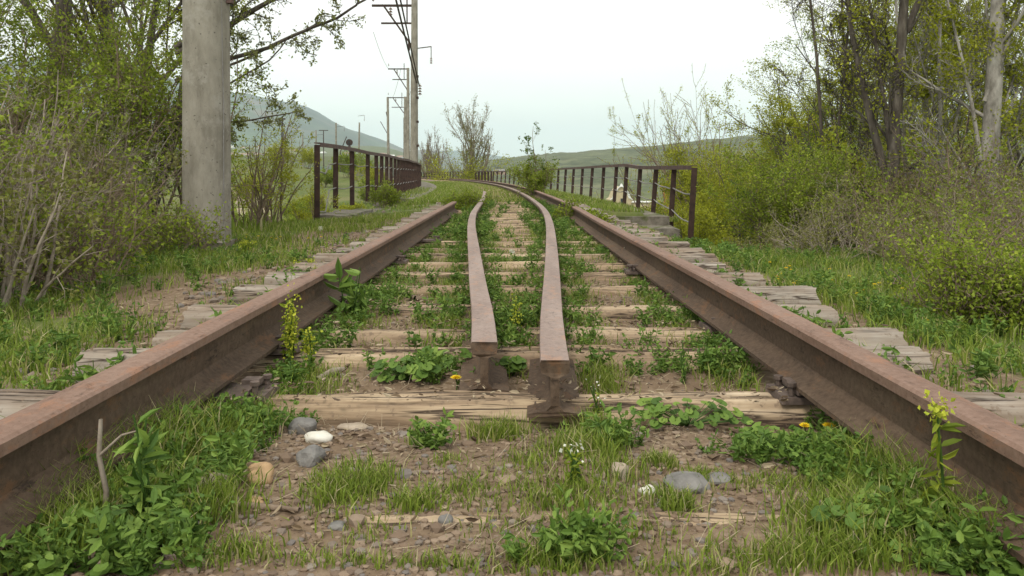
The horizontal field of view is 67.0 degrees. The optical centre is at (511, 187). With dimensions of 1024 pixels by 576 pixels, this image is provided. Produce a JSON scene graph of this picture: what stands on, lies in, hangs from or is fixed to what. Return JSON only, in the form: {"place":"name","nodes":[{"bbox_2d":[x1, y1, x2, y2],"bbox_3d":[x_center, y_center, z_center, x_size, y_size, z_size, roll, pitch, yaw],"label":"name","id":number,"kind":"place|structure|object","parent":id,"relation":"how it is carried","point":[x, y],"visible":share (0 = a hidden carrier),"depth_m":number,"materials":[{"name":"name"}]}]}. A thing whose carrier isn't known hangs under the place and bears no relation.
{"place":"outdoors","nodes":[
{"label":"outdoors","id":0,"kind":"place"},
{"bbox_2d":[0,56,463,174],"bbox_3d":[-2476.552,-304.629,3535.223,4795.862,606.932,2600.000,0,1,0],"label":"mountain","id":1,"kind":"structure","parent":0,"point":[318,121],"depth_m":3184.25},
{"bbox_2d":[76,146,460,178],"bbox_3d":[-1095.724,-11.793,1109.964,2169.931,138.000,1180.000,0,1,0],"label":"foothill","id":2,"kind":"structure","parent":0,"point":[328,154],"depth_m":1248.68,"materials":[{"name":"plant"}]},
{"bbox_2d":[0,122,1023,575],"bbox_3d":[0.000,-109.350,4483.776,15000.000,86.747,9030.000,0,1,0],"label":"ground","id":3,"kind":"structure","parent":0,"point":[566,160],"depth_m":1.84,"materials":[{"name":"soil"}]},
{"bbox_2d":[20,0,72,113],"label":"tree","id":4,"kind":"object","parent":3,"relation":"on","point":[62,6],"visible":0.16,"depth_m":9.83,"materials":[{"name":"green plant"}]},
{"bbox_2d":[0,132,115,311],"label":"shrub","id":5,"kind":"object","parent":3,"relation":"on","point":[19,248],"visible":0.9,"depth_m":4.25,"materials":[{"name":"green plant"}]},
{"bbox_2d":[0,59,143,262],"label":"shrub","id":6,"kind":"object","parent":3,"relation":"on","point":[53,132],"visible":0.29,"depth_m":5.93,"materials":[{"name":"green plant"}]},
{"bbox_2d":[0,74,149,285],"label":"shrub","id":7,"kind":"object","parent":3,"relation":"on","point":[47,202],"visible":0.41,"depth_m":5.05,"materials":[{"name":"green plant"}]},
{"bbox_2d":[0,140,172,302],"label":"shrub","id":8,"kind":"object","parent":3,"relation":"on","point":[73,247],"visible":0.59,"depth_m":4.96,"materials":[{"name":"green plant"}]},
{"bbox_2d":[0,0,180,179],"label":"shrub","id":9,"kind":"object","parent":3,"relation":"on","point":[53,26],"visible":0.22,"depth_m":9.65,"materials":[{"name":"green plant"}]},
{"bbox_2d":[0,25,181,208],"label":"shrub","id":10,"kind":"object","parent":3,"relation":"on","point":[86,94],"visible":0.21,"depth_m":6.97,"materials":[{"name":"green plant"}]},
{"bbox_2d":[0,0,181,142],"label":"tree","id":11,"kind":"object","parent":3,"relation":"on","point":[134,17],"visible":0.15,"depth_m":16.99,"materials":[{"name":"green plant"}]},
{"bbox_2d":[1,80,181,244],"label":"shrub","id":12,"kind":"object","parent":3,"relation":"on","point":[84,139],"visible":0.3,"depth_m":7.43,"materials":[{"name":"green plant"}]},
{"bbox_2d":[0,124,188,275],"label":"shrub","id":13,"kind":"object","parent":3,"relation":"on","point":[102,171],"visible":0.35,"depth_m":6.05,"materials":[{"name":"green plant"}]},
{"bbox_2d":[24,0,175,223],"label":"tree","id":14,"kind":"object","parent":3,"relation":"on","point":[92,13],"visible":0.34,"depth_m":10.62,"materials":[{"name":"green plant"}]},
{"bbox_2d":[96,419,135,508],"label":"dead twig","id":15,"kind":"object","parent":3,"relation":"on","point":[99,454],"visible":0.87,"depth_m":1.29,"materials":[{"name":"wood"}]},
{"bbox_2d":[0,0,232,230],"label":"shrub","id":16,"kind":"object","parent":3,"relation":"on","point":[28,27],"visible":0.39,"depth_m":8.52,"materials":[{"name":"green plant"}]},
{"bbox_2d":[40,488,203,546],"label":"round leaved plant","id":17,"kind":"object","parent":3,"relation":"on","point":[136,523],"visible":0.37,"depth_m":1.25,"materials":[{"name":"green plant"}]},
{"bbox_2d":[0,0,250,205],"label":"shrub","id":18,"kind":"object","parent":3,"relation":"on","point":[24,70],"visible":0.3,"depth_m":7.25,"materials":[{"name":"green plant"}]},
{"bbox_2d":[8,0,253,196],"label":"tree","id":19,"kind":"object","parent":3,"relation":"on","point":[176,9],"visible":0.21,"depth_m":13.17,"materials":[{"name":"green plant"}]},
{"bbox_2d":[112,407,172,513],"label":"leafy weed","id":20,"kind":"object","parent":3,"relation":"on","point":[145,454],"visible":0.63,"depth_m":1.28,"materials":[{"name":"green plant"}]},
{"bbox_2d":[0,0,288,224],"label":"shrub","id":21,"kind":"object","parent":3,"relation":"on","point":[160,76],"visible":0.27,"depth_m":8.81,"materials":[{"name":"green plant"}]},
{"bbox_2d":[106,187,251,256],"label":"shrub","id":22,"kind":"object","parent":3,"relation":"on","point":[188,234],"visible":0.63,"depth_m":6.87,"materials":[{"name":"green plant"}]},
{"bbox_2d":[180,0,237,250],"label":"catenary pole","id":23,"kind":"object","parent":3,"relation":"on","point":[206,136],"visible":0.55,"depth_m":7.26,"materials":[{"name":"concrete"}]},
{"bbox_2d":[179,136,302,224],"bbox_3d":[-3.646,0.045,10.359,1.454,1.495,1.656,0,1,0],"label":"shrub","id":24,"kind":"object","parent":3,"relation":"on","point":[282,178],"visible":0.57,"depth_m":10.53,"materials":[{"name":"green plant"}]},
{"bbox_2d":[141,0,365,222],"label":"tree","id":25,"kind":"object","parent":3,"relation":"on","point":[249,54],"visible":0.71,"depth_m":9.38,"materials":[{"name":"green plant"}]},
{"bbox_2d":[247,462,273,484],"bbox_3d":[-0.486,0.554,1.491,0.052,0.046,0.052,0,1,0],"label":"stone","id":26,"kind":"object","parent":3,"relation":"on","point":[265,469],"visible":0.73,"depth_m":1.48,"materials":[{"name":"beige stone"}]},
{"bbox_2d":[231,128,316,222],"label":"shrub","id":27,"kind":"object","parent":3,"relation":"on","point":[266,188],"visible":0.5,"depth_m":11.40,"materials":[{"name":"green plant"}]},
{"bbox_2d":[231,92,318,222],"bbox_3d":[-3.431,-0.300,11.077,1.189,2.177,1.219,-1,1,-36],"label":"shrub","id":28,"kind":"object","parent":3,"relation":"on","point":[279,152],"visible":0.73,"depth_m":11.07,"materials":[{"name":"green plant"}]},
{"bbox_2d":[278,274,304,363],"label":"flowering weed","id":29,"kind":"object","parent":3,"relation":"on","point":[291,330],"visible":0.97,"depth_m":2.43,"materials":[{"name":"yellow plant"}]},
{"bbox_2d":[288,417,316,434],"bbox_3d":[-0.509,0.584,1.882,0.066,0.048,0.060,0,1,0],"label":"stone","id":30,"kind":"object","parent":3,"relation":"on","point":[301,425],"visible":0.73,"depth_m":1.86,"materials":[{"name":"grey stone"}]},
{"bbox_2d":[296,444,325,467],"bbox_3d":[-0.421,0.562,1.619,0.058,0.045,0.074,0,1,0],"label":"stone","id":31,"kind":"object","parent":3,"relation":"on","point":[309,456],"visible":0.94,"depth_m":1.60,"materials":[{"name":"grey stone"}]},
{"bbox_2d":[287,183,343,220],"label":"shrub","id":32,"kind":"object","parent":3,"relation":"on","point":[301,215],"visible":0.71,"depth_m":12.95,"materials":[{"name":"green plant"}]},
{"bbox_2d":[323,258,366,319],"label":"weed","id":33,"kind":"object","parent":3,"relation":"on","point":[350,287],"visible":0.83,"depth_m":3.21,"materials":[{"name":"green plant"}]},
{"bbox_2d":[369,356,440,381],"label":"round leaved plant","id":34,"kind":"object","parent":3,"relation":"on","point":[418,370],"visible":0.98,"depth_m":2.30,"materials":[{"name":"green plant"}]},
{"bbox_2d":[437,186,489,209],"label":"shrub","id":35,"kind":"object","parent":3,"relation":"on","point":[468,199],"visible":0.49,"depth_m":12.56,"materials":[{"name":"green plant"}]},
{"bbox_2d":[438,95,499,178],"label":"tree","id":36,"kind":"object","parent":3,"relation":"on","point":[465,127],"visible":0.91,"depth_m":71.26,"materials":[{"name":"green plant"}]},
{"bbox_2d":[312,179,679,237],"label":"bridge","id":37,"kind":"structure","parent":3,"relation":"on","point":[656,221],"depth_m":13.05,"materials":[{"name":"concrete"}]},
{"bbox_2d":[314,142,420,219],"bbox_3d":[-4.921,-0.330,36.707,1.113,1.638,49.250,0,1,-5],"label":"railing","id":38,"kind":"object","parent":37,"relation":"on","point":[407,174],"visible":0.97,"depth_m":17.00,"materials":[{"name":"metal"}]},
{"bbox_2d":[368,178,409,207],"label":"shrub","id":39,"kind":"object","parent":37,"relation":"on","point":[384,197],"visible":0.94,"depth_m":16.37,"materials":[{"name":"green plant"}]},
{"bbox_2d":[372,0,431,161],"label":"catenary pole","id":40,"kind":"object","parent":37,"relation":"on","point":[414,121],"visible":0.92,"depth_m":41.77,"materials":[{"name":"concrete"}]},
{"bbox_2d":[420,145,515,183],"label":"shrub","id":41,"kind":"object","parent":37,"relation":"on","point":[468,174],"visible":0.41,"depth_m":70.53,"materials":[{"name":"green plant"}]},
{"bbox_2d":[368,180,643,215],"bbox_3d":[-6.618,-0.176,61.039,8.522,0.609,97.531,0,1,-10],"label":"track bed","id":42,"kind":"object","parent":37,"relation":"on","point":[616,213],"visible":0.04,"depth_m":13.16,"materials":[{"name":"gravel"}]},
{"bbox_2d":[459,191,509,391],"bbox_3d":[-0.468,0.333,11.294,0.269,0.146,18.396,0,1,-2],"label":"guard rail","id":43,"kind":"object","parent":42,"relation":"on","point":[483,342],"visible":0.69,"depth_m":2.39,"materials":[{"name":"metal"}]},
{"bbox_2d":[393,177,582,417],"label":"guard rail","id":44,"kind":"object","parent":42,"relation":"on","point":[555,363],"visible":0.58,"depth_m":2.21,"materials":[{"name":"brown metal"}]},
{"bbox_2d":[505,151,564,195],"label":"shrub","id":45,"kind":"object","parent":37,"relation":"on","point":[536,180],"visible":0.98,"depth_m":19.25,"materials":[{"name":"green plant"}]},
{"bbox_2d":[493,164,697,239],"bbox_3d":[1.148,-0.051,35.630,1.068,1.626,47.110,0,1,-5],"label":"railing","id":46,"kind":"object","parent":37,"relation":"on","point":[672,188],"visible":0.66,"depth_m":16.68,"materials":[{"name":"metal"}]},
{"bbox_2d":[69,333,933,384],"bbox_3d":[-0.023,0.582,2.539,2.755,0.204,0.201,0,1,-1],"label":"railway sleeper","id":47,"kind":"object","parent":3,"relation":"on","point":[98,356],"visible":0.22,"depth_m":2.49,"materials":[{"name":"brown wood"}]},
{"bbox_2d":[0,201,458,549],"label":"running rail","id":48,"kind":"object","parent":47,"relation":"on","point":[216,354],"visible":0.94,"depth_m":1.73,"materials":[{"name":"brown metal"}]},
{"bbox_2d":[156,238,861,561],"bbox_3d":[-0.004,0.520,4.096,1.570,0.094,5.913,0,1,0],"label":"dry straw","id":49,"kind":"object","parent":3,"relation":"on","point":[527,446],"visible":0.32,"depth_m":1.60,"materials":[{"name":"beige plant"}]},
{"bbox_2d":[180,295,838,329],"bbox_3d":[-0.009,0.573,3.411,2.832,0.204,0.201,0,1,0],"label":"railway sleeper","id":50,"kind":"object","parent":3,"relation":"on","point":[198,312],"visible":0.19,"depth_m":3.35,"materials":[{"name":"brown wood"}]},
{"bbox_2d":[293,255,726,271],"bbox_3d":[-0.014,0.544,5.071,2.810,0.204,0.193,0,1,0],"label":"railway sleeper","id":51,"kind":"object","parent":3,"relation":"on","point":[708,266],"visible":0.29,"depth_m":5.01,"materials":[{"name":"brown wood"}]},
{"bbox_2d":[0,198,1023,575],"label":"weeds","id":52,"kind":"object","parent":3,"relation":"on","point":[584,532],"visible":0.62,"depth_m":1.95,"materials":[{"name":"green plant"}]},
{"bbox_2d":[0,180,1023,575],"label":"grass","id":53,"kind":"structure","parent":3,"relation":"on","point":[832,544],"depth_m":1.51,"materials":[{"name":"green plant"}]},
{"bbox_2d":[0,373,1023,430],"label":"railway sleeper","id":54,"kind":"object","parent":3,"relation":"on","point":[770,408],"visible":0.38,"depth_m":1.99,"materials":[{"name":"brown wood"}]},
{"bbox_2d":[264,264,765,285],"bbox_3d":[0.012,0.551,4.541,2.908,0.204,0.182,0,1,1],"label":"railway sleeper","id":55,"kind":"object","parent":3,"relation":"on","point":[750,279],"visible":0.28,"depth_m":4.48,"materials":[{"name":"brown wood"}]},
{"bbox_2d":[313,253,717,262],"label":"railway sleeper","id":56,"kind":"object","parent":3,"relation":"on","point":[700,257],"visible":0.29,"depth_m":5.52,"materials":[{"name":"brown wood"}]},
{"bbox_2d":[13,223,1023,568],"bbox_3d":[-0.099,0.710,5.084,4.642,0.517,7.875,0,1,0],"label":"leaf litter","id":57,"kind":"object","parent":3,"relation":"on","point":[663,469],"visible":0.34,"depth_m":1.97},
{"bbox_2d":[349,236,689,247],"bbox_3d":[0.067,0.513,6.620,2.890,0.204,0.175,0,1,0],"label":"railway sleeper","id":58,"kind":"object","parent":3,"relation":"on","point":[673,244],"visible":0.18,"depth_m":6.56,"materials":[{"name":"brown wood"}]},
{"bbox_2d":[336,246,704,253],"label":"railway sleeper","id":59,"kind":"object","parent":3,"relation":"on","point":[674,250],"visible":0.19,"depth_m":6.04,"materials":[{"name":"brown wood"}]},
{"bbox_2d":[228,285,820,304],"bbox_3d":[0.060,0.582,3.982,2.981,0.158,0.208,0,1,0],"label":"railway sleeper","id":60,"kind":"object","parent":3,"relation":"on","point":[804,295],"visible":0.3,"depth_m":3.91,"materials":[{"name":"brown wood"}]},
{"bbox_2d":[152,317,907,346],"bbox_3d":[0.069,0.585,2.911,2.790,0.204,0.182,0,1,-1],"label":"railway sleeper","id":61,"kind":"object","parent":3,"relation":"on","point":[874,336],"visible":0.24,"depth_m":2.86,"materials":[{"name":"brown wood"}]},
{"bbox_2d":[559,440,583,483],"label":"flowering weed","id":62,"kind":"object","parent":3,"relation":"on","point":[572,457],"visible":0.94,"depth_m":1.46,"materials":[{"name":"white plant"}]},
{"bbox_2d":[342,510,805,525],"bbox_3d":[-0.010,0.643,1.333,2.949,0.157,0.201,0,5,0],"label":"railway sleeper","id":63,"kind":"object","parent":3,"relation":"on","point":[714,517],"visible":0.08,"depth_m":1.33,"materials":[{"name":"brown wood"}]},
{"bbox_2d":[550,193,616,222],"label":"shrub","id":64,"kind":"object","parent":3,"relation":"on","point":[568,211],"visible":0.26,"depth_m":9.65,"materials":[{"name":"green plant"}]},
{"bbox_2d":[553,78,740,211],"bbox_3d":[5.302,1.001,32.281,7.569,11.673,6.420,0,1,0],"label":"tree","id":65,"kind":"object","parent":3,"relation":"on","point":[669,132],"visible":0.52,"depth_m":31.58,"materials":[{"name":"green plant"}]},
{"bbox_2d":[663,471,709,493],"bbox_3d":[0.333,0.566,1.480,0.084,0.034,0.088,0,1,0],"label":"stone","id":66,"kind":"object","parent":3,"relation":"on","point":[686,478],"visible":0.75,"depth_m":1.46,"materials":[{"name":"grey stone"}]},
{"bbox_2d":[629,397,751,428],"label":"round leaved plant","id":67,"kind":"object","parent":3,"relation":"on","point":[682,419],"visible":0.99,"depth_m":1.88,"materials":[{"name":"green plant"}]},
{"bbox_2d":[644,184,747,246],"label":"shrub","id":68,"kind":"object","parent":3,"relation":"on","point":[704,219],"visible":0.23,"depth_m":20.88,"materials":[{"name":"green plant"}]},
{"bbox_2d":[649,141,755,241],"bbox_3d":[7.506,2.301,27.833,4.030,7.869,5.777,1,1,39],"label":"tree","id":69,"kind":"object","parent":3,"relation":"on","point":[680,158],"visible":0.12,"depth_m":26.84,"materials":[{"name":"green plant"}]},
{"bbox_2d":[626,93,781,242],"bbox_3d":[7.012,1.369,26.787,5.482,9.774,4.383,0,1,23],"label":"tree","id":70,"kind":"object","parent":3,"relation":"on","point":[687,133],"visible":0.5,"depth_m":26.80,"materials":[{"name":"green plant"}]},
{"bbox_2d":[643,139,783,248],"bbox_3d":[6.960,2.077,23.436,4.751,7.098,4.518,0,1,-26],"label":"tree","id":71,"kind":"object","parent":3,"relation":"on","point":[668,184],"visible":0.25,"depth_m":23.80,"materials":[{"name":"green plant"}]},
{"bbox_2d":[737,420,838,446],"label":"round leaved plant","id":72,"kind":"object","parent":3,"relation":"on","point":[773,428],"visible":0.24,"depth_m":1.72,"materials":[{"name":"green plant"}]},
{"bbox_2d":[695,131,888,246],"bbox_3d":[3.751,0.212,9.854,2.434,1.982,1.977,0,1,-25],"label":"shrub","id":73,"kind":"object","parent":3,"relation":"on","point":[783,204],"visible":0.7,"depth_m":9.65,"materials":[{"name":"green plant"}]},
{"bbox_2d":[725,131,876,250],"bbox_3d":[4.069,0.422,10.537,2.068,2.367,2.373,1,1,42],"label":"shrub","id":74,"kind":"object","parent":3,"relation":"on","point":[832,183],"visible":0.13,"depth_m":10.35,"materials":[{"name":"green plant"}]},
{"bbox_2d":[701,35,917,242],"bbox_3d":[10.962,0.428,27.006,9.145,11.195,5.124,0,1,12],"label":"tree","id":75,"kind":"object","parent":3,"relation":"on","point":[776,127],"visible":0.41,"depth_m":26.98,"materials":[{"name":"green plant"}]},
{"bbox_2d":[764,0,873,180],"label":"tree","id":76,"kind":"object","parent":3,"relation":"on","point":[840,112],"visible":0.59,"depth_m":11.44,"materials":[{"name":"green plant"}]},
{"bbox_2d":[737,195,926,261],"bbox_3d":[2.875,0.485,6.978,1.594,0.858,1.236,1,1,41],"label":"shrub","id":77,"kind":"object","parent":3,"relation":"on","point":[818,237],"visible":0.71,"depth_m":6.79,"materials":[{"name":"green plant"}]},
{"bbox_2d":[762,80,905,245],"bbox_3d":[4.428,0.456,11.500,2.705,4.208,1.916,-1,1,-39],"label":"tree","id":78,"kind":"object","parent":3,"relation":"on","point":[816,132],"visible":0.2,"depth_m":11.69,"materials":[{"name":"green plant"}]},
{"bbox_2d":[753,166,922,252],"bbox_3d":[3.723,0.351,8.750,1.662,1.178,2.266,1,1,28],"label":"shrub","id":79,"kind":"object","parent":3,"relation":"on","point":[828,216],"visible":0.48,"depth_m":8.55,"materials":[{"name":"green plant"}]},
{"bbox_2d":[783,0,911,206],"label":"tree","id":80,"kind":"object","parent":3,"relation":"on","point":[860,130],"visible":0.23,"depth_m":12.43,"materials":[{"name":"green plant"}]},
{"bbox_2d":[777,96,940,242],"bbox_3d":[8.197,1.300,18.604,3.660,6.887,3.680,0,1,0],"label":"tree","id":81,"kind":"object","parent":3,"relation":"on","point":[789,122],"visible":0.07,"depth_m":19.28,"materials":[{"name":"green plant"}]},
{"bbox_2d":[735,0,1000,243],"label":"tree","id":82,"kind":"object","parent":3,"relation":"on","point":[805,5],"visible":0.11,"depth_m":30.82,"materials":[{"name":"green plant"}]},
{"bbox_2d":[740,0,1023,241],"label":"tree","id":83,"kind":"object","parent":3,"relation":"on","point":[891,87],"visible":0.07,"depth_m":25.92,"materials":[{"name":"green plant"}]},
{"bbox_2d":[764,0,1020,240],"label":"tree","id":84,"kind":"object","parent":3,"relation":"on","point":[811,39],"visible":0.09,"depth_m":27.86,"materials":[{"name":"green plant"}]},
{"bbox_2d":[810,485,978,540],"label":"round leaved plant","id":85,"kind":"object","parent":3,"relation":"on","point":[855,518],"visible":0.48,"depth_m":1.25,"materials":[{"name":"green plant"}]},
{"bbox_2d":[771,107,1023,254],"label":"shrub","id":86,"kind":"object","parent":3,"relation":"on","point":[949,170],"visible":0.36,"depth_m":8.70,"materials":[{"name":"green plant"}]},
{"bbox_2d":[827,0,969,218],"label":"tree","id":87,"kind":"object","parent":3,"relation":"on","point":[924,26],"visible":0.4,"depth_m":11.62,"materials":[{"name":"green plant"}]},
{"bbox_2d":[808,0,990,214],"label":"tree","id":88,"kind":"object","parent":3,"relation":"on","point":[926,90],"visible":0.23,"depth_m":12.11,"materials":[{"name":"green plant"}]},
{"bbox_2d":[807,171,998,252],"bbox_3d":[3.759,0.396,7.619,1.903,1.124,1.957,0,1,0],"label":"shrub","id":89,"kind":"object","parent":3,"relation":"on","point":[914,197],"visible":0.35,"depth_m":7.59,"materials":[{"name":"green plant"}]},
{"bbox_2d":[789,100,1020,249],"bbox_3d":[4.781,0.085,9.478,2.503,2.475,2.747,-1,1,-45],"label":"shrub","id":90,"kind":"object","parent":3,"relation":"on","point":[898,179],"visible":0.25,"depth_m":9.31,"materials":[{"name":"green plant"}]},
{"bbox_2d":[811,0,1009,227],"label":"tree","id":91,"kind":"object","parent":3,"relation":"on","point":[906,25],"visible":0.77,"depth_m":10.42,"materials":[{"name":"green plant"}]},
{"bbox_2d":[805,103,1023,248],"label":"shrub","id":92,"kind":"object","parent":3,"relation":"on","point":[905,154],"visible":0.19,"depth_m":10.05,"materials":[{"name":"green plant"}]},
{"bbox_2d":[833,186,1023,273],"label":"shrub","id":93,"kind":"object","parent":3,"relation":"on","point":[928,232],"visible":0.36,"depth_m":6.00,"materials":[{"name":"green plant"}]},
{"bbox_2d":[843,0,1019,205],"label":"tree","id":94,"kind":"object","parent":3,"relation":"on","point":[938,93],"visible":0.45,"depth_m":10.68,"materials":[{"name":"green plant"}]},
{"bbox_2d":[845,161,1023,262],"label":"shrub","id":95,"kind":"object","parent":3,"relation":"on","point":[946,214],"visible":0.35,"depth_m":6.70,"materials":[{"name":"green plant"}]},
{"bbox_2d":[918,389,964,509],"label":"flowering weed","id":96,"kind":"object","parent":3,"relation":"on","point":[938,413],"visible":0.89,"depth_m":1.28,"materials":[{"name":"green plant"}]},
{"bbox_2d":[861,0,1023,217],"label":"tree","id":97,"kind":"object","parent":3,"relation":"on","point":[1017,154],"visible":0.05,"depth_m":24.13,"materials":[{"name":"green plant"}]},
{"bbox_2d":[864,118,1023,245],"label":"shrub","id":98,"kind":"object","parent":3,"relation":"on","point":[1008,160],"visible":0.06,"depth_m":8.95,"materials":[{"name":"green plant"}]},
{"bbox_2d":[868,207,1023,338],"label":"shrub","id":99,"kind":"object","parent":3,"relation":"on","point":[996,290],"visible":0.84,"depth_m":3.75,"materials":[{"name":"green plant"}]},
{"bbox_2d":[877,183,1023,280],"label":"shrub","id":100,"kind":"object","parent":3,"relation":"on","point":[1018,239],"visible":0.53,"depth_m":5.28,"materials":[{"name":"green plant"}]},
{"bbox_2d":[880,78,1023,208],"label":"tree","id":101,"kind":"object","parent":3,"relation":"on","point":[979,123],"visible":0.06,"depth_m":17.83,"materials":[{"name":"green plant"}]},
{"bbox_2d":[892,0,1023,243],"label":"tree","id":102,"kind":"object","parent":3,"relation":"on","point":[993,90],"visible":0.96,"depth_m":9.76,"materials":[{"name":"green plant"}]},
{"bbox_2d":[911,0,1023,211],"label":"tree","id":103,"kind":"object","parent":3,"relation":"on","point":[959,118],"visible":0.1,"depth_m":12.76,"materials":[{"name":"green plant"}]},
{"bbox_2d":[932,166,1023,258],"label":"shrub","id":104,"kind":"object","parent":3,"relation":"on","point":[1014,205],"visible":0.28,"depth_m":6.94,"materials":[{"name":"green plant"}]},
{"bbox_2d":[933,0,1023,220],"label":"tree","id":105,"kind":"object","parent":3,"relation":"on","point":[1019,113],"visible":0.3,"depth_m":10.59,"materials":[{"name":"green plant"}]},
{"bbox_2d":[0,0,1023,157],"label":"sky","id":106,"kind":"structure","parent":0,"point":[557,65],"materials":[{"name":"white"}]},
{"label":"railway sleeper","id":107,"kind":"object","parent":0,"visible":0},
{"bbox_2d":[421,177,1023,564],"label":"running rail","id":108,"kind":"object","parent":107,"relation":"on","point":[838,378],"visible":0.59,"depth_m":1.76,"materials":[{"name":"brown metal"}]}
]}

